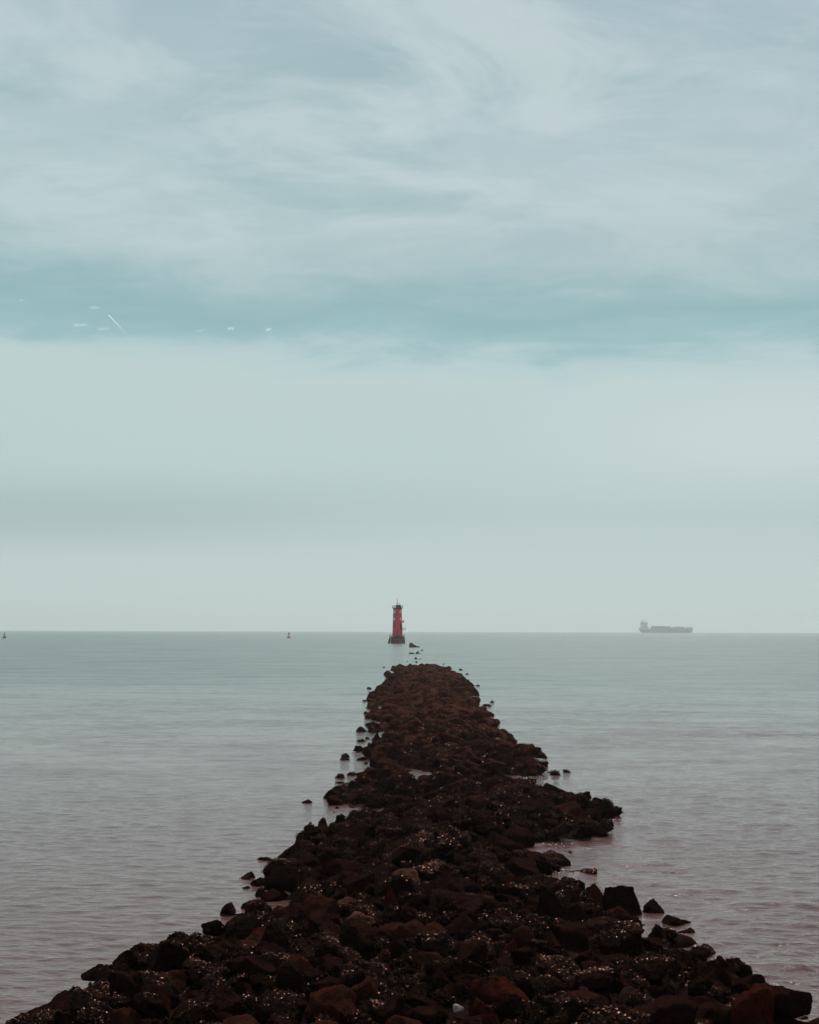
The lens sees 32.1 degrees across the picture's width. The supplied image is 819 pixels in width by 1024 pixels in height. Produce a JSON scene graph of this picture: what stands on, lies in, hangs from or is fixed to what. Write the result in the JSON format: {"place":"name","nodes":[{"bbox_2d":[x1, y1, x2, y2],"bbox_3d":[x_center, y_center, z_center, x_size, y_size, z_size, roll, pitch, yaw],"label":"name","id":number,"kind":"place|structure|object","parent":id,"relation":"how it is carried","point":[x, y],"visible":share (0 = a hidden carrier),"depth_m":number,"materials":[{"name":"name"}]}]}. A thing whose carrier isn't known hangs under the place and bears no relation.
{"place":"outdoors","nodes":[
{"label":"outdoors","id":0,"kind":"place"},
{"bbox_2d":[346,911,375,924],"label":"boulder","id":1,"kind":"object","parent":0,"point":[356,916],"visible":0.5,"depth_m":16.90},
{"bbox_2d":[385,1015,421,1023],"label":"boulder","id":2,"kind":"object","parent":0,"point":[395,1019],"visible":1,"depth_m":11.59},
{"bbox_2d":[0,631,818,1023],"bbox_3d":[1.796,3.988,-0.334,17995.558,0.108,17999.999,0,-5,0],"label":"water","id":3,"kind":"structure","parent":0,"point":[156,787],"depth_m":41.99,"materials":[{"name":"liquid"}]},
{"bbox_2d":[388,602,405,642],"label":"lighthouse","id":4,"kind":"object","parent":3,"relation":"in","point":[397,637],"visible":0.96,"depth_m":464.95,"materials":[{"name":"red metal"}]},
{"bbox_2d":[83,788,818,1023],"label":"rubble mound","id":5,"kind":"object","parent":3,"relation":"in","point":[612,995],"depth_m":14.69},
{"bbox_2d":[20,1008,58,1023],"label":"boulder","id":6,"kind":"object","parent":5,"relation":"on","point":[44,1016],"visible":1,"depth_m":13.04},
{"bbox_2d":[26,990,69,1014],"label":"boulder","id":7,"kind":"object","parent":5,"relation":"on","point":[59,1001],"visible":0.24,"depth_m":14.38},
{"bbox_2d":[67,985,101,1023],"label":"boulder","id":8,"kind":"object","parent":5,"relation":"on","point":[78,998],"visible":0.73,"depth_m":13.77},
{"bbox_2d":[77,1000,115,1023],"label":"boulder","id":9,"kind":"object","parent":5,"relation":"on","point":[94,1011],"visible":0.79,"depth_m":13.26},
{"bbox_2d":[86,980,109,1003],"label":"boulder","id":10,"kind":"object","parent":5,"relation":"on","point":[100,989],"visible":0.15,"depth_m":14.54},
{"bbox_2d":[94,963,130,982],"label":"boulder","id":11,"kind":"object","parent":5,"relation":"on","point":[103,971],"visible":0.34,"depth_m":15.29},
{"bbox_2d":[103,1007,137,1023],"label":"boulder","id":12,"kind":"object","parent":5,"relation":"on","point":[124,1015],"visible":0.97,"depth_m":13.03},
{"bbox_2d":[108,970,173,1009],"bbox_3d":[-2.683,4.848,14.137,0.671,0.462,0.669,13,30,-20],"label":"boulder","id":13,"kind":"object","parent":5,"relation":"on","point":[129,984],"visible":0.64,"depth_m":14.12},
{"bbox_2d":[130,942,157,955],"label":"boulder","id":14,"kind":"object","parent":5,"relation":"on","point":[146,949],"visible":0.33,"depth_m":16.76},
{"bbox_2d":[133,991,168,1023],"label":"boulder","id":15,"kind":"object","parent":5,"relation":"on","point":[151,1005],"visible":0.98,"depth_m":13.08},
{"bbox_2d":[136,984,170,1019],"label":"boulder","id":16,"kind":"object","parent":5,"relation":"on","point":[163,992],"visible":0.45,"depth_m":13.55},
{"bbox_2d":[147,939,190,971],"bbox_3d":[-2.645,4.850,15.548,0.437,0.396,0.402,4,-6,-36],"label":"boulder","id":17,"kind":"object","parent":5,"relation":"on","point":[167,954],"visible":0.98,"depth_m":15.40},
{"bbox_2d":[165,970,187,995],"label":"boulder","id":18,"kind":"object","parent":5,"relation":"on","point":[179,979],"visible":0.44,"depth_m":14.69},
{"bbox_2d":[169,997,201,1020],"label":"boulder","id":19,"kind":"object","parent":5,"relation":"on","point":[187,1005],"visible":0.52,"depth_m":13.02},
{"bbox_2d":[166,999,217,1023],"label":"boulder","id":20,"kind":"object","parent":5,"relation":"on","point":[200,1011],"visible":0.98,"depth_m":12.06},
{"bbox_2d":[180,932,224,957],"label":"boulder","id":21,"kind":"object","parent":5,"relation":"on","point":[194,941],"visible":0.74,"depth_m":16.62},
{"bbox_2d":[197,966,230,989],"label":"boulder","id":22,"kind":"object","parent":5,"relation":"on","point":[224,971],"visible":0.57,"depth_m":14.50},
{"bbox_2d":[198,940,236,963],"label":"boulder","id":23,"kind":"object","parent":5,"relation":"on","point":[212,952],"visible":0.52,"depth_m":15.65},
{"bbox_2d":[202,987,245,1015],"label":"boulder","id":24,"kind":"object","parent":5,"relation":"on","point":[228,1001],"visible":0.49,"depth_m":12.91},
{"bbox_2d":[222,1014,259,1023],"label":"boulder","id":25,"kind":"object","parent":5,"relation":"on","point":[244,1019],"visible":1,"depth_m":12.01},
{"bbox_2d":[224,910,269,936],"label":"boulder","id":26,"kind":"object","parent":5,"relation":"on","point":[253,919],"visible":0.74,"depth_m":17.47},
{"bbox_2d":[236,956,275,987],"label":"boulder","id":27,"kind":"object","parent":5,"relation":"on","point":[250,965],"visible":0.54,"depth_m":14.16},
{"bbox_2d":[257,941,286,954],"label":"boulder","id":28,"kind":"object","parent":5,"relation":"on","point":[264,947],"visible":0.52,"depth_m":15.28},
{"bbox_2d":[256,952,289,975],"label":"boulder","id":29,"kind":"object","parent":5,"relation":"on","point":[276,960],"visible":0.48,"depth_m":14.47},
{"bbox_2d":[260,921,290,953],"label":"boulder","id":30,"kind":"object","parent":5,"relation":"on","point":[276,932],"visible":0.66,"depth_m":15.61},
{"bbox_2d":[253,989,300,1023],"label":"boulder","id":31,"kind":"object","parent":5,"relation":"on","point":[276,1002],"visible":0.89,"depth_m":12.54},
{"bbox_2d":[264,866,300,891],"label":"boulder","id":32,"kind":"object","parent":5,"relation":"on","point":[282,879],"visible":0.9,"depth_m":21.47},
{"bbox_2d":[274,902,300,918],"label":"boulder","id":33,"kind":"object","parent":5,"relation":"on","point":[289,910],"visible":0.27,"depth_m":17.89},
{"bbox_2d":[270,988,307,1010],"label":"boulder","id":34,"kind":"object","parent":5,"relation":"on","point":[301,1003],"visible":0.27,"depth_m":13.00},
{"bbox_2d":[274,960,308,999],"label":"boulder","id":35,"kind":"object","parent":5,"relation":"on","point":[289,975],"visible":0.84,"depth_m":13.38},
{"bbox_2d":[276,954,312,973],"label":"boulder","id":36,"kind":"object","parent":5,"relation":"on","point":[300,962],"visible":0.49,"depth_m":14.12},
{"bbox_2d":[291,879,322,903],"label":"boulder","id":37,"kind":"object","parent":5,"relation":"on","point":[309,886],"visible":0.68,"depth_m":19.97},
{"bbox_2d":[290,871,328,896],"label":"boulder","id":38,"kind":"object","parent":5,"relation":"on","point":[308,874],"visible":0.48,"depth_m":21.06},
{"bbox_2d":[299,942,336,964],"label":"boulder","id":39,"kind":"object","parent":5,"relation":"on","point":[316,952],"visible":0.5,"depth_m":14.84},
{"bbox_2d":[302,909,339,935],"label":"boulder","id":40,"kind":"object","parent":5,"relation":"on","point":[318,920],"visible":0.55,"depth_m":16.46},
{"bbox_2d":[299,895,345,924],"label":"boulder","id":41,"kind":"object","parent":5,"relation":"on","point":[310,904],"visible":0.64,"depth_m":17.41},
{"bbox_2d":[305,984,356,1023],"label":"boulder","id":42,"kind":"object","parent":5,"relation":"on","point":[336,1002],"visible":0.91,"depth_m":12.41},
{"bbox_2d":[316,847,351,865],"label":"boulder","id":43,"kind":"object","parent":5,"relation":"on","point":[326,856],"visible":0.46,"depth_m":22.24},
{"bbox_2d":[341,873,374,894],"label":"boulder","id":44,"kind":"object","parent":5,"relation":"on","point":[351,884],"visible":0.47,"depth_m":19.59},
{"bbox_2d":[337,969,382,993],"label":"boulder","id":45,"kind":"object","parent":5,"relation":"on","point":[350,978],"visible":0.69,"depth_m":13.03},
{"bbox_2d":[350,976,378,1010],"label":"boulder","id":46,"kind":"object","parent":5,"relation":"on","point":[366,988],"visible":0.48,"depth_m":12.72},
{"bbox_2d":[339,921,395,955],"bbox_3d":[-0.489,4.698,15.569,0.489,0.435,0.614,-3,-6,30],"label":"boulder","id":47,"kind":"object","parent":5,"relation":"on","point":[360,938],"visible":0.66,"depth_m":15.43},
{"bbox_2d":[367,961,400,992],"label":"boulder","id":48,"kind":"object","parent":5,"relation":"on","point":[381,972],"visible":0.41,"depth_m":13.52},
{"bbox_2d":[357,998,412,1022],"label":"boulder","id":49,"kind":"object","parent":5,"relation":"on","point":[370,1006],"visible":0.22,"depth_m":12.23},
{"bbox_2d":[375,994,404,1023],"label":"boulder","id":50,"kind":"object","parent":5,"relation":"on","point":[391,1007],"visible":0.82,"depth_m":11.98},
{"bbox_2d":[375,826,406,838],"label":"boulder","id":51,"kind":"object","parent":5,"relation":"on","point":[391,832],"visible":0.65,"depth_m":24.67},
{"bbox_2d":[370,873,420,901],"bbox_3d":[-0.135,5.020,18.770,0.773,0.509,0.695,11,-11,16],"label":"boulder","id":52,"kind":"object","parent":5,"relation":"on","point":[398,883],"visible":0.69,"depth_m":18.58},
{"bbox_2d":[379,839,411,859],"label":"boulder","id":53,"kind":"object","parent":5,"relation":"on","point":[389,850],"visible":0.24,"depth_m":22.51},
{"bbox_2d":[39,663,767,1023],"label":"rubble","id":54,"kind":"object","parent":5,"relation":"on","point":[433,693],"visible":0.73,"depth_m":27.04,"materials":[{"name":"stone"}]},
{"bbox_2d":[60,711,748,1023],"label":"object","id":55,"kind":"object","parent":5,"relation":"on","point":[208,986],"visible":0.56,"depth_m":21.51,"materials":[{"name":"stone"}]},
{"bbox_2d":[392,846,421,866],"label":"boulder","id":56,"kind":"object","parent":5,"relation":"on","point":[408,854],"visible":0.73,"depth_m":21.64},
{"bbox_2d":[394,920,426,940],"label":"boulder","id":57,"kind":"object","parent":5,"relation":"on","point":[405,930],"visible":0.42,"depth_m":15.62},
{"bbox_2d":[396,893,427,910],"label":"boulder","id":58,"kind":"object","parent":5,"relation":"on","point":[416,900],"visible":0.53,"depth_m":17.93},
{"bbox_2d":[388,903,436,925],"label":"boulder","id":59,"kind":"object","parent":5,"relation":"on","point":[405,913],"visible":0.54,"depth_m":16.70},
{"bbox_2d":[404,1005,440,1023],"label":"boulder","id":60,"kind":"object","parent":5,"relation":"on","point":[426,1015],"visible":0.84,"depth_m":12.04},
{"bbox_2d":[403,994,448,1020],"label":"boulder","id":61,"kind":"object","parent":5,"relation":"on","point":[415,1001],"visible":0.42,"depth_m":12.52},
{"bbox_2d":[412,951,440,969],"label":"boulder","id":62,"kind":"object","parent":5,"relation":"on","point":[418,958],"visible":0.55,"depth_m":14.40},
{"bbox_2d":[413,859,446,881],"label":"boulder","id":63,"kind":"object","parent":5,"relation":"on","point":[425,869],"visible":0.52,"depth_m":20.32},
{"bbox_2d":[420,842,455,864],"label":"boulder","id":64,"kind":"object","parent":5,"relation":"on","point":[445,852],"visible":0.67,"depth_m":21.05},
{"bbox_2d":[409,929,466,958],"bbox_3d":[0.296,4.551,14.899,0.630,0.324,0.594,20,-14,-26],"label":"boulder","id":65,"kind":"object","parent":5,"relation":"on","point":[443,943],"visible":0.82,"depth_m":14.70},
{"bbox_2d":[422,956,462,983],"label":"boulder","id":66,"kind":"object","parent":5,"relation":"on","point":[450,967],"visible":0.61,"depth_m":13.79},
{"bbox_2d":[425,873,464,905],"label":"boulder","id":67,"kind":"object","parent":5,"relation":"on","point":[450,882],"visible":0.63,"depth_m":18.11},
{"bbox_2d":[430,831,466,856],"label":"boulder","id":68,"kind":"object","parent":5,"relation":"on","point":[445,838],"visible":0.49,"depth_m":23.17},
{"bbox_2d":[431,863,466,879],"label":"boulder","id":69,"kind":"object","parent":5,"relation":"on","point":[443,868],"visible":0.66,"depth_m":19.92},
{"bbox_2d":[445,913,472,938],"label":"boulder","id":70,"kind":"object","parent":5,"relation":"on","point":[462,919],"visible":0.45,"depth_m":16.54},
{"bbox_2d":[435,891,486,917],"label":"boulder","id":71,"kind":"object","parent":5,"relation":"on","point":[450,901],"visible":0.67,"depth_m":17.32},
{"bbox_2d":[453,830,479,849],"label":"boulder","id":72,"kind":"object","parent":5,"relation":"on","point":[465,838],"visible":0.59,"depth_m":23.63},
{"bbox_2d":[454,940,487,963],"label":"boulder","id":73,"kind":"object","parent":5,"relation":"on","point":[475,951],"visible":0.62,"depth_m":14.56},
{"bbox_2d":[469,997,494,1015],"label":"boulder","id":74,"kind":"object","parent":5,"relation":"on","point":[479,1007],"visible":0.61,"depth_m":12.58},
{"bbox_2d":[474,860,508,885],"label":"boulder","id":75,"kind":"object","parent":5,"relation":"on","point":[493,872],"visible":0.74,"depth_m":19.79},
{"bbox_2d":[468,975,529,1019],"bbox_3d":[0.835,4.475,13.150,0.568,0.386,0.553,0,-5,-2],"label":"boulder","id":76,"kind":"object","parent":5,"relation":"on","point":[489,990],"visible":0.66,"depth_m":13.05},
{"bbox_2d":[483,899,517,920],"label":"boulder","id":77,"kind":"object","parent":5,"relation":"on","point":[493,905],"visible":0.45,"depth_m":17.57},
{"bbox_2d":[484,956,521,976],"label":"boulder","id":78,"kind":"object","parent":5,"relation":"on","point":[505,961],"visible":0.43,"depth_m":14.11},
{"bbox_2d":[490,966,516,986],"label":"boulder","id":79,"kind":"object","parent":5,"relation":"on","point":[504,971],"visible":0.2,"depth_m":13.54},
{"bbox_2d":[486,914,521,934],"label":"boulder","id":80,"kind":"object","parent":5,"relation":"on","point":[505,924],"visible":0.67,"depth_m":16.11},
{"bbox_2d":[497,881,531,903],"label":"boulder","id":81,"kind":"object","parent":5,"relation":"on","point":[520,891],"visible":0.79,"depth_m":18.57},
{"bbox_2d":[502,827,535,847],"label":"boulder","id":82,"kind":"object","parent":5,"relation":"on","point":[525,837],"visible":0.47,"depth_m":26.57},
{"bbox_2d":[503,857,539,877],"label":"boulder","id":83,"kind":"object","parent":5,"relation":"on","point":[519,867],"visible":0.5,"depth_m":20.83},
{"bbox_2d":[511,925,535,947],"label":"boulder","id":84,"kind":"object","parent":5,"relation":"on","point":[521,935],"visible":0.43,"depth_m":15.74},
{"bbox_2d":[511,946,535,967],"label":"boulder","id":85,"kind":"object","parent":5,"relation":"on","point":[520,957],"visible":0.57,"depth_m":14.98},
{"bbox_2d":[518,799,548,820],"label":"boulder","id":86,"kind":"object","parent":5,"relation":"on","point":[532,806],"visible":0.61,"depth_m":28.48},
{"bbox_2d":[526,851,551,875],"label":"boulder","id":87,"kind":"object","parent":5,"relation":"on","point":[543,862],"visible":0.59,"depth_m":23.36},
{"bbox_2d":[525,939,568,954],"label":"boulder","id":88,"kind":"object","parent":5,"relation":"on","point":[546,947],"visible":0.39,"depth_m":15.26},
{"bbox_2d":[529,994,567,1020],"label":"boulder","id":89,"kind":"object","parent":5,"relation":"on","point":[554,1006],"visible":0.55,"depth_m":12.68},
{"bbox_2d":[537,974,568,995],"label":"boulder","id":90,"kind":"object","parent":5,"relation":"on","point":[554,984],"visible":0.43,"depth_m":13.91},
{"bbox_2d":[536,886,570,921],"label":"boulder","id":91,"kind":"object","parent":5,"relation":"on","point":[550,904],"visible":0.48,"depth_m":17.72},
{"bbox_2d":[529,955,580,985],"bbox_3d":[1.545,4.721,14.514,0.702,0.307,0.544,18,5,32],"label":"boulder","id":92,"kind":"object","parent":5,"relation":"on","point":[564,969],"visible":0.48,"depth_m":14.51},
{"bbox_2d":[543,1011,567,1023],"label":"boulder","id":93,"kind":"object","parent":5,"relation":"on","point":[558,1017],"visible":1,"depth_m":12.18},
{"bbox_2d":[543,853,570,866],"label":"boulder","id":94,"kind":"object","parent":5,"relation":"on","point":[560,860],"visible":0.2,"depth_m":24.39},
{"bbox_2d":[554,885,576,905],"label":"boulder","id":95,"kind":"object","parent":5,"relation":"on","point":[565,895],"visible":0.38,"depth_m":18.39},
{"bbox_2d":[547,922,590,950],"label":"boulder","id":96,"kind":"object","parent":5,"relation":"on","point":[567,934],"visible":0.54,"depth_m":16.15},
{"bbox_2d":[553,801,585,825],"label":"boulder","id":97,"kind":"object","parent":5,"relation":"on","point":[573,808],"visible":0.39,"depth_m":29.33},
{"bbox_2d":[568,903,587,922],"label":"boulder","id":98,"kind":"object","parent":5,"relation":"on","point":[576,910],"visible":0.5,"depth_m":18.04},
{"bbox_2d":[567,996,600,1023],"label":"boulder","id":99,"kind":"object","parent":5,"relation":"on","point":[578,1006],"visible":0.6,"depth_m":12.45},
{"bbox_2d":[566,990,608,1005],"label":"boulder","id":100,"kind":"object","parent":5,"relation":"on","point":[586,994],"visible":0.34,"depth_m":13.57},
{"bbox_2d":[574,966,613,990],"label":"boulder","id":101,"kind":"object","parent":5,"relation":"on","point":[596,978],"visible":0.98,"depth_m":14.19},
{"bbox_2d":[597,800,614,818],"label":"boulder","id":102,"kind":"object","parent":5,"relation":"on","point":[605,809],"visible":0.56,"depth_m":30.50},
{"bbox_2d":[572,1003,651,1023],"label":"boulder","id":103,"kind":"object","parent":5,"relation":"on","point":[616,1014],"visible":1,"depth_m":12.11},
{"bbox_2d":[594,920,644,933],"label":"boulder","id":104,"kind":"object","parent":5,"relation":"on","point":[607,924],"visible":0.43,"depth_m":17.82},
{"bbox_2d":[593,924,646,957],"bbox_3d":[2.433,4.869,16.112,0.553,0.423,0.744,-19,-29,29],"label":"boulder","id":105,"kind":"object","parent":5,"relation":"on","point":[625,940],"visible":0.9,"depth_m":15.92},
{"bbox_2d":[602,885,641,915],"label":"boulder","id":106,"kind":"object","parent":5,"relation":"on","point":[624,897],"visible":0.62,"depth_m":20.24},
{"bbox_2d":[624,990,655,1008],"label":"boulder","id":107,"kind":"object","parent":5,"relation":"on","point":[637,998],"visible":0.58,"depth_m":13.32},
{"bbox_2d":[628,953,680,974],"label":"boulder","id":108,"kind":"object","parent":5,"relation":"on","point":[638,964],"visible":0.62,"depth_m":14.81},
{"bbox_2d":[639,960,684,988],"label":"boulder","id":109,"kind":"object","parent":5,"relation":"on","point":[655,973],"visible":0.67,"depth_m":14.26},
{"bbox_2d":[632,994,698,1023],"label":"boulder","id":110,"kind":"object","parent":5,"relation":"on","point":[668,1009],"visible":0.77,"depth_m":12.60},
{"bbox_2d":[687,959,713,996],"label":"boulder","id":111,"kind":"object","parent":5,"relation":"on","point":[699,972],"visible":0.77,"depth_m":14.28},
{"bbox_2d":[680,959,729,986],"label":"boulder","id":112,"kind":"object","parent":5,"relation":"on","point":[718,971],"visible":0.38,"depth_m":15.24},
{"bbox_2d":[694,1002,721,1023],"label":"boulder","id":113,"kind":"object","parent":5,"relation":"on","point":[712,1011],"visible":0.43,"depth_m":13.34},
{"bbox_2d":[685,979,731,1003],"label":"boulder","id":114,"kind":"object","parent":5,"relation":"on","point":[715,995],"visible":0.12,"depth_m":14.88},
{"bbox_2d":[724,957,752,977],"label":"boulder","id":115,"kind":"object","parent":5,"relation":"on","point":[739,968],"visible":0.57,"depth_m":16.23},
{"bbox_2d":[730,983,774,1023],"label":"boulder","id":116,"kind":"object","parent":5,"relation":"on","point":[754,1004],"visible":1,"depth_m":13.74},
{"bbox_2d":[774,988,812,1018],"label":"boulder","id":117,"kind":"object","parent":5,"relation":"on","point":[791,1003],"visible":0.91,"depth_m":14.07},
{"bbox_2d":[639,619,692,632],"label":"cargo ship","id":118,"kind":"object","parent":3,"relation":"on","point":[643,627],"visible":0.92,"depth_m":5167.92,"materials":[{"name":"paint"}]},
{"bbox_2d":[0,0,818,632],"label":"sky","id":119,"kind":"structure","parent":0,"point":[315,315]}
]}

